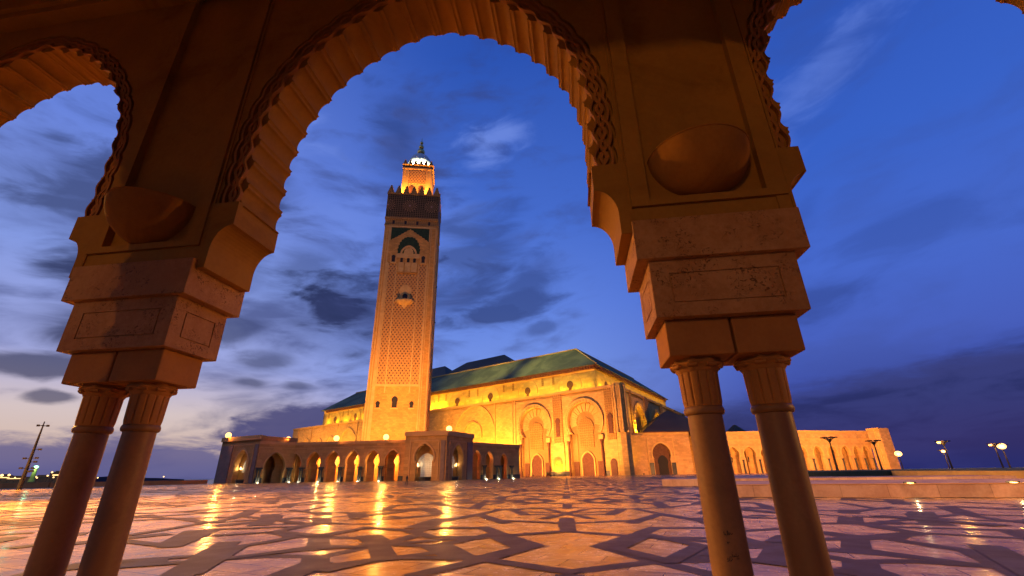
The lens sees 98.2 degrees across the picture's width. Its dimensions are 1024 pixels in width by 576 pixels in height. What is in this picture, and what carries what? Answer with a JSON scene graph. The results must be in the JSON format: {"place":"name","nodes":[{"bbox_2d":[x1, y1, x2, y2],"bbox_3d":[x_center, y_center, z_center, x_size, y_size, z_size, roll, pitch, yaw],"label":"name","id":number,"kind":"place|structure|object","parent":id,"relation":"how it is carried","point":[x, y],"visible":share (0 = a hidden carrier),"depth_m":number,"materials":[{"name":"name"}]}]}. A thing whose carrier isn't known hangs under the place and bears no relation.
{"place":"outdoors","nodes":[
{"label":"outdoors","id":0,"kind":"place"},
{"bbox_2d":[0,473,1023,575],"bbox_3d":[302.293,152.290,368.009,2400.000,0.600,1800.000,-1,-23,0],"label":"plaza","id":1,"kind":"structure","parent":0,"point":[567,550],"depth_m":14.61,"materials":[{"name":"stone"}]},
{"bbox_2d":[16,421,49,489],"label":"light mast","id":2,"kind":"object","parent":1,"relation":"on","point":[22,478],"visible":1,"depth_m":97.93,"materials":[{"name":"metal"}]},
{"bbox_2d":[0,480,207,488],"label":"sea wall","id":3,"kind":"structure","parent":1,"relation":"on","point":[38,485],"depth_m":130.09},
{"bbox_2d":[213,435,297,482],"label":"pavilion","id":4,"kind":"structure","parent":1,"relation":"on","point":[236,453],"depth_m":162.41,"materials":[{"name":"stone"}]},
{"bbox_2d":[243,441,295,482],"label":"plaza arcade","id":5,"kind":"object","parent":1,"relation":"on","point":[274,464],"visible":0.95,"depth_m":162.41,"materials":[{"name":"stone"}]},
{"bbox_2d":[290,440,405,481],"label":"plaza arcade","id":6,"kind":"object","parent":1,"relation":"on","point":[344,461],"visible":0.94,"depth_m":164.33,"materials":[{"name":"stone"}]},
{"bbox_2d":[361,141,440,440],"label":"minaret","id":7,"kind":"object","parent":1,"relation":"on","point":[398,398],"visible":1,"depth_m":339.54,"materials":[{"name":"stone"}]},
{"bbox_2d":[391,396,397,407],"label":"window","id":8,"kind":"structure","parent":7,"relation":"in","point":[394,400],"depth_m":312.04,"materials":[{"name":"black glass"}]},
{"bbox_2d":[398,258,403,271],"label":"window","id":9,"kind":"structure","parent":7,"relation":"in","point":[400,264],"depth_m":352.03,"materials":[{"name":"stone"}]},
{"bbox_2d":[404,258,410,271],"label":"window","id":10,"kind":"structure","parent":7,"relation":"in","point":[407,265],"depth_m":352.59,"materials":[{"name":"stone"}]},
{"bbox_2d":[397,258,417,273],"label":"window frame","id":11,"kind":"structure","parent":7,"relation":"in","point":[398,258],"depth_m":350.83,"materials":[{"name":"beige stone"}]},
{"bbox_2d":[411,258,416,271],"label":"window","id":12,"kind":"structure","parent":7,"relation":"in","point":[413,265],"depth_m":353.15,"materials":[{"name":"stone"}]},
{"bbox_2d":[403,430,473,480],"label":"pavilion","id":13,"kind":"structure","parent":1,"relation":"on","point":[430,455],"depth_m":154.11,"materials":[{"name":"stone"}]},
{"bbox_2d":[292,348,684,476],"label":"mosque","id":14,"kind":"structure","parent":1,"relation":"on","point":[574,412],"depth_m":347.79,"materials":[{"name":"stone"}]},
{"bbox_2d":[350,408,360,419],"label":"keyhole window","id":15,"kind":"structure","parent":14,"relation":"in","point":[355,415],"depth_m":498.76,"materials":[{"name":"brown stone"}]},
{"bbox_2d":[449,391,464,405],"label":"keyhole window","id":16,"kind":"structure","parent":14,"relation":"in","point":[457,400],"depth_m":407.37,"materials":[{"name":"brown stone"}]},
{"bbox_2d":[482,386,498,401],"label":"keyhole window","id":17,"kind":"structure","parent":14,"relation":"in","point":[490,396],"depth_m":384.23,"materials":[{"name":"brown stone"}]},
{"bbox_2d":[518,380,537,395],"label":"keyhole window","id":18,"kind":"structure","parent":14,"relation":"in","point":[527,390],"depth_m":361.79,"materials":[{"name":"brown stone"}]},
{"bbox_2d":[559,373,581,389],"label":"keyhole window","id":19,"kind":"structure","parent":14,"relation":"in","point":[569,384],"depth_m":338.63,"materials":[{"name":"brown stone"}]},
{"bbox_2d":[610,458,617,475],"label":"doorway","id":20,"kind":"structure","parent":14,"relation":"in","point":[614,469],"depth_m":286.83,"materials":[{"name":"brown wood"}]},
{"bbox_2d":[457,442,519,479],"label":"plaza arcade","id":21,"kind":"object","parent":1,"relation":"on","point":[494,461],"visible":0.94,"depth_m":179.55,"materials":[{"name":"stone"}]},
{"bbox_2d":[0,0,1023,575],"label":"arcade","id":22,"kind":"object","parent":1,"relation":"on","point":[222,104],"visible":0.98,"depth_m":6.36,"materials":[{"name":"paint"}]},
{"bbox_2d":[104,186,195,243],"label":"wall uplighter","id":23,"kind":"structure","parent":22,"relation":"attached to","point":[135,215],"depth_m":6.36,"materials":[{"name":"paint"}]},
{"bbox_2d":[647,123,749,194],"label":"wall uplighter","id":24,"kind":"structure","parent":22,"relation":"attached to","point":[707,158],"depth_m":5.38,"materials":[{"name":"paint"}]},
{"bbox_2d":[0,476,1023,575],"bbox_3d":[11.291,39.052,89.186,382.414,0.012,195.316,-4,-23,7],"label":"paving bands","id":25,"kind":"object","parent":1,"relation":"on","point":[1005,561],"visible":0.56,"depth_m":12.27,"materials":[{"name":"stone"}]},
{"bbox_2d":[630,435,648,474],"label":"link wall","id":26,"kind":"structure","parent":1,"relation":"on","point":[639,455],"depth_m":303.82,"materials":[{"name":"stone"}]},
{"bbox_2d":[632,411,693,474],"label":"gatehouse","id":27,"kind":"object","parent":1,"relation":"on","point":[667,442],"visible":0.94,"depth_m":309.95,"materials":[{"name":"stone"}]},
{"bbox_2d":[658,455,669,474],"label":"door","id":28,"kind":"structure","parent":27,"relation":"in","point":[662,460],"depth_m":306.30,"materials":[{"name":"brown wood"}]},
{"bbox_2d":[726,425,744,431],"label":"kiosk","id":29,"kind":"object","parent":1,"relation":"on","point":[734,428],"visible":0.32,"depth_m":359.34,"materials":[{"name":"green tile"}]},
{"bbox_2d":[735,475,831,477],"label":"stone terrace","id":30,"kind":"structure","parent":1,"relation":"on","point":[740,476],"depth_m":89.06,"materials":[{"name":"stone"}]},
{"bbox_2d":[688,428,900,473],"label":"curved arcade","id":31,"kind":"object","parent":1,"relation":"on","point":[852,450],"visible":0.56,"depth_m":315.69,"materials":[{"name":"stone"}]},
{"bbox_2d":[662,475,1016,485],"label":"stone terrace","id":32,"kind":"structure","parent":1,"relation":"on","point":[679,481],"depth_m":48.59,"materials":[{"name":"stone"}]},
{"bbox_2d":[736,479,1023,497],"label":"stone terrace","id":33,"kind":"structure","parent":1,"relation":"on","point":[998,488],"depth_m":27.24,"materials":[{"name":"stone"}]},
{"bbox_2d":[891,471,1023,478],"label":"stone terrace","id":34,"kind":"structure","parent":1,"relation":"on","point":[1019,474],"depth_m":56.39,"materials":[{"name":"beige stone"}]},
{"bbox_2d":[0,0,1023,478],"label":"sky","id":35,"kind":"structure","parent":0,"point":[905,118],"materials":[{"name":"blue"}]},
{"bbox_2d":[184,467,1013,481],"bbox_3d":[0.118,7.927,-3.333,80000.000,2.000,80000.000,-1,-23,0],"label":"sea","id":36,"kind":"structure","parent":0,"point":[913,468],"depth_m":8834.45,"materials":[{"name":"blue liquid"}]},
{"bbox_2d":[0,474,12,482],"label":"harbour building","id":37,"kind":"structure","parent":36,"relation":"on","point":[3,479],"depth_m":1393.81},
{"bbox_2d":[7,476,29,482],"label":"harbour building","id":38,"kind":"structure","parent":36,"relation":"on","point":[16,479],"depth_m":1409.70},
{"bbox_2d":[29,475,49,482],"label":"harbour building","id":39,"kind":"structure","parent":36,"relation":"on","point":[41,479],"depth_m":1447.54,"materials":[{"name":"black glass"}]},
{"bbox_2d":[48,471,59,482],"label":"harbour building","id":40,"kind":"structure","parent":36,"relation":"on","point":[54,475],"depth_m":1466.26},
{"bbox_2d":[28,476,183,482],"bbox_3d":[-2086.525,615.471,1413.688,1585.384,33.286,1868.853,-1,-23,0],"label":"coast","id":41,"kind":"structure","parent":36,"relation":"on","point":[101,479],"depth_m":1689.28},
{"bbox_2d":[27,466,38,481],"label":"lighthouse","id":42,"kind":"object","parent":41,"relation":"on","point":[32,477],"visible":0.89,"depth_m":1238.18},
{"bbox_2d":[808,467,1023,476],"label":"low wall","id":43,"kind":"structure","parent":0,"point":[877,472],"depth_m":79.95,"materials":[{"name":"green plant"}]},
{"bbox_2d":[820,437,838,470],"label":"street lamp","id":44,"kind":"object","parent":43,"relation":"on","point":[829,441],"visible":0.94,"depth_m":122.03,"materials":[{"name":"metal"}]},
{"bbox_2d":[865,440,882,469],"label":"street lamp","id":45,"kind":"object","parent":43,"relation":"on","point":[874,443],"visible":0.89,"depth_m":135.11,"materials":[{"name":"metal"}]},
{"bbox_2d":[894,451,903,468],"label":"street lamp","id":46,"kind":"object","parent":43,"relation":"on","point":[897,453],"visible":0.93,"depth_m":237.88,"materials":[{"name":"metal"}]},
{"bbox_2d":[937,450,949,468],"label":"street lamp","id":47,"kind":"object","parent":43,"relation":"on","point":[943,451],"visible":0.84,"depth_m":206.74,"materials":[{"name":"metal"}]},
{"bbox_2d":[934,441,953,468],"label":"street lamp","id":48,"kind":"object","parent":43,"relation":"on","point":[943,443],"visible":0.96,"depth_m":143.73,"materials":[{"name":"metal"}]},
{"bbox_2d":[986,443,1004,467],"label":"street lamp","id":49,"kind":"object","parent":43,"relation":"on","point":[991,444],"visible":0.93,"depth_m":160.17,"materials":[{"name":"metal"}]},
{"bbox_2d":[997,443,1011,467],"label":"street lamp","id":50,"kind":"object","parent":43,"relation":"on","point":[1002,446],"visible":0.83,"depth_m":169.65,"materials":[{"name":"metal"}]}
]}

